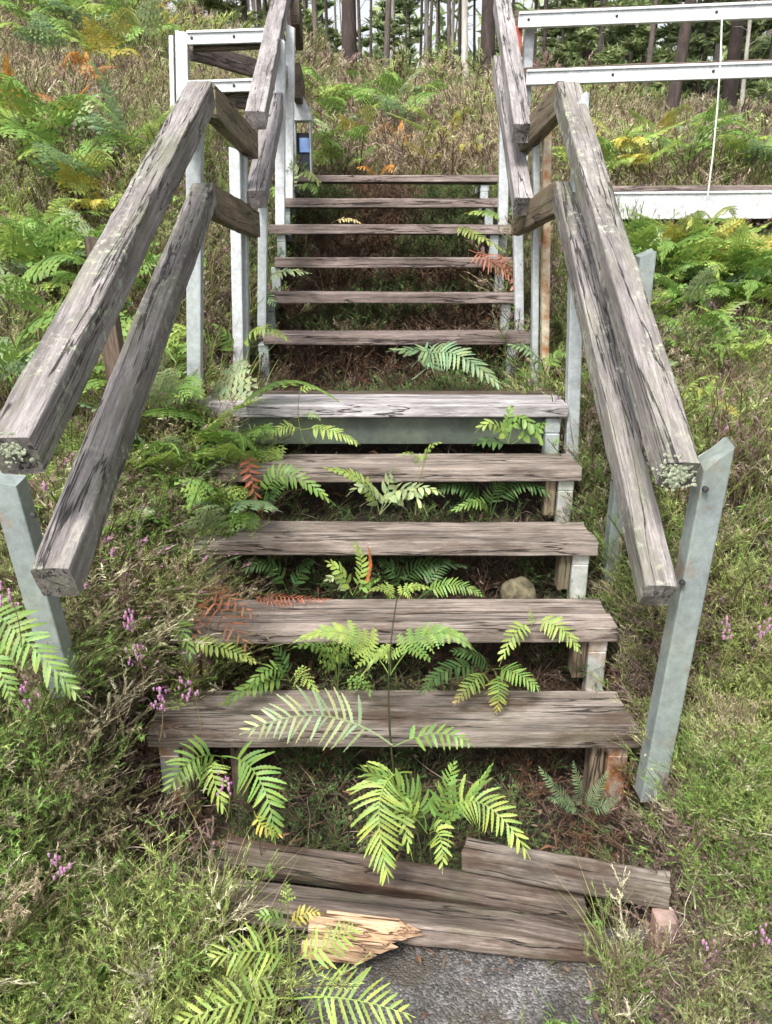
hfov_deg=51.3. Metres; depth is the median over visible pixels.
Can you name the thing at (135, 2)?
bracken
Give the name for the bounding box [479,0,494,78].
pine tree
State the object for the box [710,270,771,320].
bracken
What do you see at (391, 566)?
fern
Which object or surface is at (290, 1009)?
loose grit
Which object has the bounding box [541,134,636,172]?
bracken
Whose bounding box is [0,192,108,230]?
bracken
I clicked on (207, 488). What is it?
bracken
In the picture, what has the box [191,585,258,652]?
dead frond
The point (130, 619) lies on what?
heather sprig
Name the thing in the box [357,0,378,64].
pine tree
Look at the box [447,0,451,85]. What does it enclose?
pine tree
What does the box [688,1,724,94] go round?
pine tree
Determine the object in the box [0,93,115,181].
bracken
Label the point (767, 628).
heather sprig
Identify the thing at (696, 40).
pine tree
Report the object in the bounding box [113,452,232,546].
bracken
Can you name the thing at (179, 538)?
bracken
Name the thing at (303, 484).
fern
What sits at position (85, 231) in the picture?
bracken
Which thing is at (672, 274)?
bracken
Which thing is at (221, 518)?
bracken
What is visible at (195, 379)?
bracken
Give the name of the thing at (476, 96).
heather
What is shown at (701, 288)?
bracken
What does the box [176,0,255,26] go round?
pine tree
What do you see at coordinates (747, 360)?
bracken
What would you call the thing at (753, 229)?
bracken
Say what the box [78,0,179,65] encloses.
bracken
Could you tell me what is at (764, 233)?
bracken
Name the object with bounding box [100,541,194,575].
bracken
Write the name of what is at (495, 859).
fallen board
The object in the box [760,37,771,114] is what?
pine tree
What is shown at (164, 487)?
bracken
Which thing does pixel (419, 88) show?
bracken
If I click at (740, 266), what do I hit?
bracken
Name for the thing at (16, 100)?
bracken
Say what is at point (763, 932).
heather sprig
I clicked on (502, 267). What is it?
dead frond
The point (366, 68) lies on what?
heather
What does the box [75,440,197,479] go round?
bracken
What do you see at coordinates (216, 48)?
railing
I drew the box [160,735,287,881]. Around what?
fern
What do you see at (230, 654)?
fern
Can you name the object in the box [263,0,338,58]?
pine tree
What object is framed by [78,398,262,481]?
bracken
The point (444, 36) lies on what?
pine tree
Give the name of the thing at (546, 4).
pine tree
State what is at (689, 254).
bracken
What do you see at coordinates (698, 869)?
grass
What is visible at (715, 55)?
pine tree
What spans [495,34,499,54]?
pine tree
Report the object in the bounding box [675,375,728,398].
bracken
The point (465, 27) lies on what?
pine tree
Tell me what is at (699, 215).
bracken
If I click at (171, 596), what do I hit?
bracken
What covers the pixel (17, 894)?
heather
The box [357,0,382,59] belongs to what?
pine tree
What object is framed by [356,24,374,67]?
pine tree
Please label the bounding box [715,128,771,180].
bracken
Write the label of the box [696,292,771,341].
bracken
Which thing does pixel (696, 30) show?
pine tree
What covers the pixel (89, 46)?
bracken
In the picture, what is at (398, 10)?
pine tree
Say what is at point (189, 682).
heather sprig
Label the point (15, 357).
bracken
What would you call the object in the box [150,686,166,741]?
heather sprig
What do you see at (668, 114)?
bracken
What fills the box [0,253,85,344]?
bracken
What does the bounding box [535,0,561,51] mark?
pine tree
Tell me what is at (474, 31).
pine tree
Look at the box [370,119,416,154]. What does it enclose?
bracken
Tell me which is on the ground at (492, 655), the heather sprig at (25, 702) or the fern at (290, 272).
the fern at (290, 272)
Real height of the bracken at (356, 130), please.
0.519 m
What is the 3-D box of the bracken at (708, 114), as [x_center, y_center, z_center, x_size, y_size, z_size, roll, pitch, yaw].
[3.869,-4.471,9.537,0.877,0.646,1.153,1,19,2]
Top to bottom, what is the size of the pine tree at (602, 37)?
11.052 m
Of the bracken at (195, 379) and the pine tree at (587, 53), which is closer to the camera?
the bracken at (195, 379)
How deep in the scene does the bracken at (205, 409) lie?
3.04 m
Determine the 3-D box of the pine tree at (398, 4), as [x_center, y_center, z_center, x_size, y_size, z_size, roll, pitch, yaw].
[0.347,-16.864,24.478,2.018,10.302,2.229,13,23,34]
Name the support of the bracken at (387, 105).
on the ground at (492, 655)
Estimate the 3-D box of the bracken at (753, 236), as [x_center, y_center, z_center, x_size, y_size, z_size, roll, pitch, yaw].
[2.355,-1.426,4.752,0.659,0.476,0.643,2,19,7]
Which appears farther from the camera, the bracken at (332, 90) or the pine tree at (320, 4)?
the pine tree at (320, 4)
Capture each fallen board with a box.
[204,876,617,964]
[216,836,585,922]
[462,837,670,909]
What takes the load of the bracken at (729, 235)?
on the ground at (492, 655)
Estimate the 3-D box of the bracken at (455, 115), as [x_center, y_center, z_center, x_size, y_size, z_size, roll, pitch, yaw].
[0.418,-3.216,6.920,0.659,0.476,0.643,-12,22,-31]
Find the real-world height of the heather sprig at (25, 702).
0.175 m
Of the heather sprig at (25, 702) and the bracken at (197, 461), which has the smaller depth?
the heather sprig at (25, 702)
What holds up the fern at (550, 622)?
on the staircase
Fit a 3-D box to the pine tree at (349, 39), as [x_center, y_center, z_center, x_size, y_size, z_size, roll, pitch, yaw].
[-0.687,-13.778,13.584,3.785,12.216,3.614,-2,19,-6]
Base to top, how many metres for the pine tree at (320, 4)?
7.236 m
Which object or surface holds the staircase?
on the ground at (492, 655)
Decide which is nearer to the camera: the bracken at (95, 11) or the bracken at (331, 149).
the bracken at (331, 149)
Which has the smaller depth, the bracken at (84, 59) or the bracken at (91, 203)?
the bracken at (91, 203)
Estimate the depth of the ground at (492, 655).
2.73 m
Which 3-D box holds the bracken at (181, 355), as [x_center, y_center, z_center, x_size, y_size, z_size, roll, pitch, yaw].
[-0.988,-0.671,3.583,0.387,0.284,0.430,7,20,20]
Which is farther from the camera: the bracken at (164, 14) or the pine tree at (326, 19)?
the pine tree at (326, 19)
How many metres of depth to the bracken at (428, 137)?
6.19 m
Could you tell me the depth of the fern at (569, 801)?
2.16 m
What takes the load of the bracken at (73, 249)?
on the ground at (492, 655)
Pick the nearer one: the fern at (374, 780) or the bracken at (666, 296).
the fern at (374, 780)
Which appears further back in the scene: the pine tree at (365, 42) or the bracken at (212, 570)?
the pine tree at (365, 42)
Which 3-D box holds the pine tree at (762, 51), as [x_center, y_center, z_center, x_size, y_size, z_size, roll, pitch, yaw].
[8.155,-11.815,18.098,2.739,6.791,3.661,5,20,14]
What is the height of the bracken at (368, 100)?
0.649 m
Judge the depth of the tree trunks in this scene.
40.39 m
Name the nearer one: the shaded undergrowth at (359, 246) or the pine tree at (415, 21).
the shaded undergrowth at (359, 246)
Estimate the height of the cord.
0.981 m
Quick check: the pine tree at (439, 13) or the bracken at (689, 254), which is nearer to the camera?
the bracken at (689, 254)
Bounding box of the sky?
[160,0,765,76]
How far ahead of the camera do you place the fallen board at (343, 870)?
2.06 m
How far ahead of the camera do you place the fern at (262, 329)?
3.56 m
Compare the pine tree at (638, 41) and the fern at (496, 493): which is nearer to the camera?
the fern at (496, 493)
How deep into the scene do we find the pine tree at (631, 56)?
18.58 m
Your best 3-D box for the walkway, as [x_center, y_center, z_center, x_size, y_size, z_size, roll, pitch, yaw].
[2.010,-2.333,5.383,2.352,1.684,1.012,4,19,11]
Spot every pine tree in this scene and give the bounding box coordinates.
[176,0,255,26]
[191,0,309,36]
[210,0,287,27]
[256,0,262,27]
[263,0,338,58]
[288,7,295,47]
[296,2,312,63]
[303,0,329,26]
[309,0,337,69]
[311,0,320,66]
[318,0,340,54]
[327,26,341,75]
[341,0,356,82]
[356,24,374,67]
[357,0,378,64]
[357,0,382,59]
[365,0,418,81]
[379,17,410,73]
[380,0,417,76]
[383,0,391,72]
[390,0,394,65]
[394,0,416,62]
[395,0,423,71]
[403,45,422,69]
[419,0,442,68]
[423,0,428,81]
[428,0,435,54]
[432,0,457,58]
[434,30,451,80]
[442,0,472,53]
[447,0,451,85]
[457,0,476,67]
[462,0,468,82]
[469,0,476,66]
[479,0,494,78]
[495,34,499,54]
[512,0,519,14]
[522,0,537,65]
[534,0,594,66]
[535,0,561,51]
[539,1,569,51]
[542,0,557,65]
[553,0,636,84]
[555,1,600,66]
[582,1,593,86]
[591,0,713,101]
[592,26,609,57]
[597,0,647,93]
[600,0,607,55]
[608,0,634,101]
[610,0,689,101]
[620,0,628,92]
[643,0,658,104]
[652,0,705,103]
[654,0,724,101]
[664,0,695,116]
[686,0,708,97]
[687,0,771,118]
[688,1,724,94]
[689,43,719,93]
[691,0,770,100]
[710,0,746,114]
[735,0,771,114]
[750,19,771,80]
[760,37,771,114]
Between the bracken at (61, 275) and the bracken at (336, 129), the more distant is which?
the bracken at (336, 129)
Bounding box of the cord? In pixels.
[707,13,722,195]
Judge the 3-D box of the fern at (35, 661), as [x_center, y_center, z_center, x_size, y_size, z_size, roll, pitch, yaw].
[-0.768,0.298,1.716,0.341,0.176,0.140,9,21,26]
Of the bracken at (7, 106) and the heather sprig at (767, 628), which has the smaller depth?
the heather sprig at (767, 628)
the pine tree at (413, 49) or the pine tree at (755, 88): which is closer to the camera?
the pine tree at (755, 88)
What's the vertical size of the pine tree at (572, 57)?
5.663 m
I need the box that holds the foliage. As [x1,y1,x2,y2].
[166,0,771,112]
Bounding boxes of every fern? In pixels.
[0,593,82,703]
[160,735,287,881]
[168,619,257,666]
[172,879,414,1023]
[212,323,288,389]
[215,642,319,710]
[240,555,315,598]
[256,268,308,306]
[259,461,331,513]
[263,385,360,446]
[270,160,323,223]
[291,630,376,696]
[322,467,442,514]
[332,217,359,276]
[346,758,530,884]
[377,555,473,591]
[387,341,502,390]
[418,558,481,598]
[418,647,540,713]
[432,481,552,514]
[450,227,505,256]
[498,609,580,660]
[508,343,565,382]
[537,760,618,844]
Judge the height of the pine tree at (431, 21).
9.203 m
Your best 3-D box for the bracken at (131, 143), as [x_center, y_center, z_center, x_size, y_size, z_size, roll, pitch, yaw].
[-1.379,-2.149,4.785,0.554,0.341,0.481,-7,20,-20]
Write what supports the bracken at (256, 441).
on the ground at (492, 655)
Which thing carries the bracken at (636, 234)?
on the ground at (492, 655)
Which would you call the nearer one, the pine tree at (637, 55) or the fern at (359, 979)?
the fern at (359, 979)
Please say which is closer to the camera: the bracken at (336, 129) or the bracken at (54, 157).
the bracken at (54, 157)
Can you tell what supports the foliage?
attached to the tree trunks
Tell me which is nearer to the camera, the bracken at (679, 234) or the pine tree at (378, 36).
the bracken at (679, 234)
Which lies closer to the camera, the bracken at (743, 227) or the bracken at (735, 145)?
the bracken at (743, 227)
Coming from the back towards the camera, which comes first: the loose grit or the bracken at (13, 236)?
the bracken at (13, 236)
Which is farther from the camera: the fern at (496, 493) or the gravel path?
the fern at (496, 493)
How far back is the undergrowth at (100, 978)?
2.06 m
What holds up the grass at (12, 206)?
on the ground at (492, 655)
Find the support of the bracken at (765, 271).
on the ground at (492, 655)
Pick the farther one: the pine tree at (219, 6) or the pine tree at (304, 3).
the pine tree at (304, 3)
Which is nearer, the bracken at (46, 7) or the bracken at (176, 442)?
the bracken at (176, 442)
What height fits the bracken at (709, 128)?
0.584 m
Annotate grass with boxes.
[0,46,771,506]
[0,429,771,1023]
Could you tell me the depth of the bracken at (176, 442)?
2.85 m
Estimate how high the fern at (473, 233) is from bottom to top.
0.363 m
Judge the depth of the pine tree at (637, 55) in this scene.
22.59 m
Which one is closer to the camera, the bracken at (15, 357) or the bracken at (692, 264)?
the bracken at (15, 357)
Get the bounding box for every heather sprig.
[0,580,21,647]
[19,681,48,742]
[47,853,71,909]
[123,608,140,663]
[124,643,143,695]
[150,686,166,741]
[178,676,200,728]
[216,771,231,822]
[695,939,717,978]
[719,615,731,670]
[747,617,770,669]
[750,923,770,972]
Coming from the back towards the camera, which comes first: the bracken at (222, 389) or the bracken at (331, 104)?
the bracken at (331, 104)
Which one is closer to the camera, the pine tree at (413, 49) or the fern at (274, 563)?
the fern at (274, 563)
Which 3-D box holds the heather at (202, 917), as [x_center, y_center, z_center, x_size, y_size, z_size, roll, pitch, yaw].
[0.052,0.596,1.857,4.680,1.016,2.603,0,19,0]
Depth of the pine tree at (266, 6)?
20.83 m
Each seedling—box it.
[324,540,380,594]
[398,442,442,514]
[465,204,511,218]
[473,405,548,449]
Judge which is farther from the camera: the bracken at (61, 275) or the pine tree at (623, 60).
the pine tree at (623, 60)
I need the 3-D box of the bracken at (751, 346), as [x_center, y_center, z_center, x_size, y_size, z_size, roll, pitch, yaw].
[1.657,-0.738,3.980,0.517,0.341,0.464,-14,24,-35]
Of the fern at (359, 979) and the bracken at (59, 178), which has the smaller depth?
the fern at (359, 979)
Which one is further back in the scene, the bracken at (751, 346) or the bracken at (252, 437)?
the bracken at (751, 346)
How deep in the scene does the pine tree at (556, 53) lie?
17.65 m
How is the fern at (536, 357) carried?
on the ground at (492, 655)
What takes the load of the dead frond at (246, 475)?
on the staircase
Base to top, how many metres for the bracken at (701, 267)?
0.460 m
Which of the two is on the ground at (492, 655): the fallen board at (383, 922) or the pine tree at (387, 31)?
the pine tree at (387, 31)
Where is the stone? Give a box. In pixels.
[500,576,536,598]
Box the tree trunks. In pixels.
[179,0,771,108]
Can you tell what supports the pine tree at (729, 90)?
on the ground at (492, 655)
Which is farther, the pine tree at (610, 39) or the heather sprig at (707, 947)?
the pine tree at (610, 39)
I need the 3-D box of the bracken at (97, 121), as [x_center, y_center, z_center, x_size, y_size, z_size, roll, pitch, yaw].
[-1.587,-2.203,4.686,0.750,0.599,0.799,13,23,34]
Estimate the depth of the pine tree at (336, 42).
18.44 m
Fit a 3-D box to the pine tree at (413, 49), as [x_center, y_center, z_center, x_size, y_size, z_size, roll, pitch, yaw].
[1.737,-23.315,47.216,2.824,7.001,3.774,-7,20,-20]
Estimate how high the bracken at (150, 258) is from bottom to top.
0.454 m
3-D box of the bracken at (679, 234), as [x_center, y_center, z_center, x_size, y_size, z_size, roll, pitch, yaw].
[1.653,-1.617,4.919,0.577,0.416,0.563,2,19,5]
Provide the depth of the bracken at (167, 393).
2.85 m
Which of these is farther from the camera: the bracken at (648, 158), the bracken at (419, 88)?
the bracken at (419, 88)
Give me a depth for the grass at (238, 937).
1.87 m
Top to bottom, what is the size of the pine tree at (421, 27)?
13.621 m
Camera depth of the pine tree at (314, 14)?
14.98 m
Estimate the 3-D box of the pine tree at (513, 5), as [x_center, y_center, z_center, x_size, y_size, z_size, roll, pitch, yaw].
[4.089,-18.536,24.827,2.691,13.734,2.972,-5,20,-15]
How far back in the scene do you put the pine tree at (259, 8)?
17.59 m
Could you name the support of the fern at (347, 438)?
on the ground at (492, 655)
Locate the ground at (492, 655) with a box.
[0,7,771,1023]
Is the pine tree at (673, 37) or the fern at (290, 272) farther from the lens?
the pine tree at (673, 37)
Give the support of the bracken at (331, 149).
on the ground at (492, 655)
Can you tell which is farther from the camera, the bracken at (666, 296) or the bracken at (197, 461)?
the bracken at (666, 296)
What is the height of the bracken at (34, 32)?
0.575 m
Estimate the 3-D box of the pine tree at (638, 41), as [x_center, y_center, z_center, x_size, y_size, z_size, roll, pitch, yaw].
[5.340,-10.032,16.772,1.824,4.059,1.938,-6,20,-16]
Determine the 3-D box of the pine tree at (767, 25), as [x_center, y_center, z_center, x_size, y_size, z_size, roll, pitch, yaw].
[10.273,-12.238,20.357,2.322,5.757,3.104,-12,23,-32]
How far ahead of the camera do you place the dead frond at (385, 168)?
5.51 m
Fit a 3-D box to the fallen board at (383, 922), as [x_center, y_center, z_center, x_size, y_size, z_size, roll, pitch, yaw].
[0.057,0.993,1.905,0.985,0.079,0.196,5,7,3]
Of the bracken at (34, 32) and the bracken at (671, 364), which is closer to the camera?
the bracken at (671, 364)
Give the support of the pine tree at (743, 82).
on the ground at (492, 655)
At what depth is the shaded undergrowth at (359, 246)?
2.95 m
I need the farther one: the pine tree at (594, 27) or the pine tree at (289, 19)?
the pine tree at (594, 27)
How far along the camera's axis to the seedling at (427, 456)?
2.79 m
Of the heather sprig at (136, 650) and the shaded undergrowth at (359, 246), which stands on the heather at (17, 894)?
the heather sprig at (136, 650)
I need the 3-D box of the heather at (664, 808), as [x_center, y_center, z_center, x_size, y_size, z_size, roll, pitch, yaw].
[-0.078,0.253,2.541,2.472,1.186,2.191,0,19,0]
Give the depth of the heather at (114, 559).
2.49 m
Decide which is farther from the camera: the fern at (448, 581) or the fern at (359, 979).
the fern at (448, 581)
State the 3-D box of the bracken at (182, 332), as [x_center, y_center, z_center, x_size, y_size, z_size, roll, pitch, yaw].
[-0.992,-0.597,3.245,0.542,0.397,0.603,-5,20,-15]
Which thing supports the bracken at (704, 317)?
on the ground at (492, 655)
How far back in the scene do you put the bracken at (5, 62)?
4.77 m
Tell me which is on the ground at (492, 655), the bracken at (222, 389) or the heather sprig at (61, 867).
the bracken at (222, 389)
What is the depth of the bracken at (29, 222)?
3.87 m
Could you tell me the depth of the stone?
2.70 m
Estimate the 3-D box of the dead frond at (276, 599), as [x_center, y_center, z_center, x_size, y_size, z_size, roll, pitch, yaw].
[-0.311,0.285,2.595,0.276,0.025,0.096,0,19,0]
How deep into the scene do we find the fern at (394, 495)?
2.81 m
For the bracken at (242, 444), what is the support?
on the ground at (492, 655)
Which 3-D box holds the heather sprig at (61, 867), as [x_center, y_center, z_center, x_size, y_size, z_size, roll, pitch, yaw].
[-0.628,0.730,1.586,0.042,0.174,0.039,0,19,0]
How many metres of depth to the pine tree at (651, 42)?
14.87 m
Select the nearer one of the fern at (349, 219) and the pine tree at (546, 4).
the fern at (349, 219)
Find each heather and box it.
[0,0,771,238]
[0,348,318,762]
[0,378,771,1023]
[0,461,771,1023]
[0,541,187,996]
[65,0,771,139]
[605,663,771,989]
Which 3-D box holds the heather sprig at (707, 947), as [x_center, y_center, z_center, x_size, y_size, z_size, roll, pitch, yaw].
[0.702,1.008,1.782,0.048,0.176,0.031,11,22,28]
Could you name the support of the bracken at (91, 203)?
on the ground at (492, 655)
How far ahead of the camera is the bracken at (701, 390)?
3.32 m
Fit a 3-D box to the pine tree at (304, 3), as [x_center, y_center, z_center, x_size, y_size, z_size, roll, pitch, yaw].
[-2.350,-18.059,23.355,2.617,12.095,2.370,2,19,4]
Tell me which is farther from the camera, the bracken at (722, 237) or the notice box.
the notice box
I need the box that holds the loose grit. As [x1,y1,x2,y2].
[246,900,771,1023]
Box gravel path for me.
[266,902,771,1023]
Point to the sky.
(364, 11)
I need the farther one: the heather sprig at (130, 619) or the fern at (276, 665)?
the fern at (276, 665)
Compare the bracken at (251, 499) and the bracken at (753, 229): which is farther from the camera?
the bracken at (753, 229)
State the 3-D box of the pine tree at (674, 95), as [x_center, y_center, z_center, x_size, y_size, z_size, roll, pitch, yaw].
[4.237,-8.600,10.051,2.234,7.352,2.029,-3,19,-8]
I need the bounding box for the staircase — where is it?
[0,0,734,954]
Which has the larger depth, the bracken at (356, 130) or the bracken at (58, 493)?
the bracken at (356, 130)
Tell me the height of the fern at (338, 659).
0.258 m
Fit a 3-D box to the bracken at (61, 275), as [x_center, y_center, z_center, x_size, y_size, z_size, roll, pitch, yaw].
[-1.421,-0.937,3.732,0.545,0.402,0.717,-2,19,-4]
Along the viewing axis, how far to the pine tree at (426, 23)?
17.86 m
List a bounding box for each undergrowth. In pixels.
[0,196,771,1023]
[81,168,714,923]
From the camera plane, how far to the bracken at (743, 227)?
4.57 m
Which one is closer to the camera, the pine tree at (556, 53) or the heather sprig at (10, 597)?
the heather sprig at (10, 597)
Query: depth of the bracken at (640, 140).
6.43 m
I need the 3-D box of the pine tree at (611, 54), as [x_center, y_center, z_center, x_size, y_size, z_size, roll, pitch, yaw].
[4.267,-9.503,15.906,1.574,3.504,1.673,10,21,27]
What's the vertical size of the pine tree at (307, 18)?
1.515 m
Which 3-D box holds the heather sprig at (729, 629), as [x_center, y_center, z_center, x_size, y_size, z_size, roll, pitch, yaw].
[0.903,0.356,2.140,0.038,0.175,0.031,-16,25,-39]
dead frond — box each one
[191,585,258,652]
[239,450,263,518]
[249,592,330,607]
[357,164,394,174]
[467,249,513,319]
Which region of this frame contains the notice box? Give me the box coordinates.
[294,97,312,196]
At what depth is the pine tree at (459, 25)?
20.77 m
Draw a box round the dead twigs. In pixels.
[15,269,771,1020]
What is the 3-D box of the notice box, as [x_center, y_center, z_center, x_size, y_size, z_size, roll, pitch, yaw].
[-0.567,-2.453,5.554,0.124,0.731,0.130,0,19,0]
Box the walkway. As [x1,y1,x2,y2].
[514,0,771,232]
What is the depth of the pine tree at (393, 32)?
16.22 m
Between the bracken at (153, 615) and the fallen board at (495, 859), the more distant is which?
the bracken at (153, 615)
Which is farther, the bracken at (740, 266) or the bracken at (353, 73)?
the bracken at (353, 73)
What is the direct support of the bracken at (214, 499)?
on the ground at (492, 655)
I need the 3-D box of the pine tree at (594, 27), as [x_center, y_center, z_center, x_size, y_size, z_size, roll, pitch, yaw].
[7.303,-16.069,26.225,1.967,9.088,1.781,-5,20,-14]
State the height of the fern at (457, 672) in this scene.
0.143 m
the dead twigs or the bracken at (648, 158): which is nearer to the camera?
the dead twigs
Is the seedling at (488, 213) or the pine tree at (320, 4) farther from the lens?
the pine tree at (320, 4)
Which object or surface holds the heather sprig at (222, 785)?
on the ground at (492, 655)
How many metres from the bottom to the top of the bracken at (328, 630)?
0.558 m
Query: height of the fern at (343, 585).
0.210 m
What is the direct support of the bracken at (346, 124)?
on the ground at (492, 655)
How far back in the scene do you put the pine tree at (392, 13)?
16.74 m
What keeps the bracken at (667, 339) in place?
on the ground at (492, 655)
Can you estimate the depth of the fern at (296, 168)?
4.91 m
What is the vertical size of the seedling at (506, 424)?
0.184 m
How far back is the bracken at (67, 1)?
9.63 m
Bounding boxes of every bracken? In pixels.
[0,0,74,59]
[0,53,59,142]
[0,72,77,169]
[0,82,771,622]
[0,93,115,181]
[0,126,129,206]
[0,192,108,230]
[0,213,86,303]
[0,216,78,277]
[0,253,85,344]
[0,311,102,388]
[5,84,88,122]
[7,0,70,46]
[11,214,98,272]
[23,0,91,27]
[24,149,118,222]
[32,268,131,307]
[34,464,63,516]
[38,0,118,34]
[46,206,159,246]
[47,7,150,81]
[53,51,118,80]
[55,177,127,230]
[71,58,174,180]
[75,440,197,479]
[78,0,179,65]
[78,368,205,438]
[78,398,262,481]
[93,362,202,394]
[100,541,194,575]
[102,491,260,538]
[103,310,208,368]
[106,123,155,154]
[110,0,159,8]
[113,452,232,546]
[114,0,178,54]
[120,512,237,566]
[128,444,281,519]
[130,427,285,484]
[132,246,206,289]
[133,429,215,473]
[133,596,175,633]
[139,556,238,601]
[141,359,339,442]
[151,476,214,516]
[158,395,234,430]
[158,595,186,602]
[159,431,269,470]
[163,340,186,368]
[172,449,247,485]
[194,483,274,520]
[204,482,261,510]
[213,433,263,459]
[239,582,478,808]
[294,138,364,174]
[301,65,374,107]
[304,94,373,131]
[312,118,385,169]
[312,125,344,158]
[324,105,387,145]
[340,70,421,111]
[345,70,388,85]
[350,87,439,120]
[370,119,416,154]
[383,76,448,104]
[386,107,477,137]
[398,134,451,161]
[433,126,497,156]
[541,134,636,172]
[581,361,678,378]
[590,116,691,177]
[603,104,693,163]
[610,131,693,183]
[623,205,745,274]
[623,217,664,262]
[626,210,713,244]
[628,118,752,184]
[629,232,724,287]
[630,223,766,303]
[631,225,735,286]
[634,249,703,287]
[650,286,696,312]
[653,264,729,330]
[653,301,749,353]
[659,245,771,310]
[661,327,691,348]
[664,255,771,321]
[664,296,771,342]
[669,99,745,134]
[669,216,771,279]
[669,232,771,266]
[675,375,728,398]
[679,129,771,184]
[681,379,738,424]
[682,325,771,367]
[686,217,770,251]
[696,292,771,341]
[706,218,771,242]
[709,331,771,387]
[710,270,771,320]
[713,249,771,313]
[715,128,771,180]
[730,229,771,302]
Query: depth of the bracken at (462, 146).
6.33 m
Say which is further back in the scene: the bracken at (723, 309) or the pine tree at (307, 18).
the pine tree at (307, 18)
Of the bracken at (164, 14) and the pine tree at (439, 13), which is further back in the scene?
the pine tree at (439, 13)
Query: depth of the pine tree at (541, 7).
26.98 m
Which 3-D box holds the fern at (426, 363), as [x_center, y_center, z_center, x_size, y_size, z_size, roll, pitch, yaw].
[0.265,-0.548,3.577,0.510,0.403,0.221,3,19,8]
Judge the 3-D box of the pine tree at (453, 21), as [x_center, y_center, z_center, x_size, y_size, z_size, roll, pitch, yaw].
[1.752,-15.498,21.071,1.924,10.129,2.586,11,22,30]

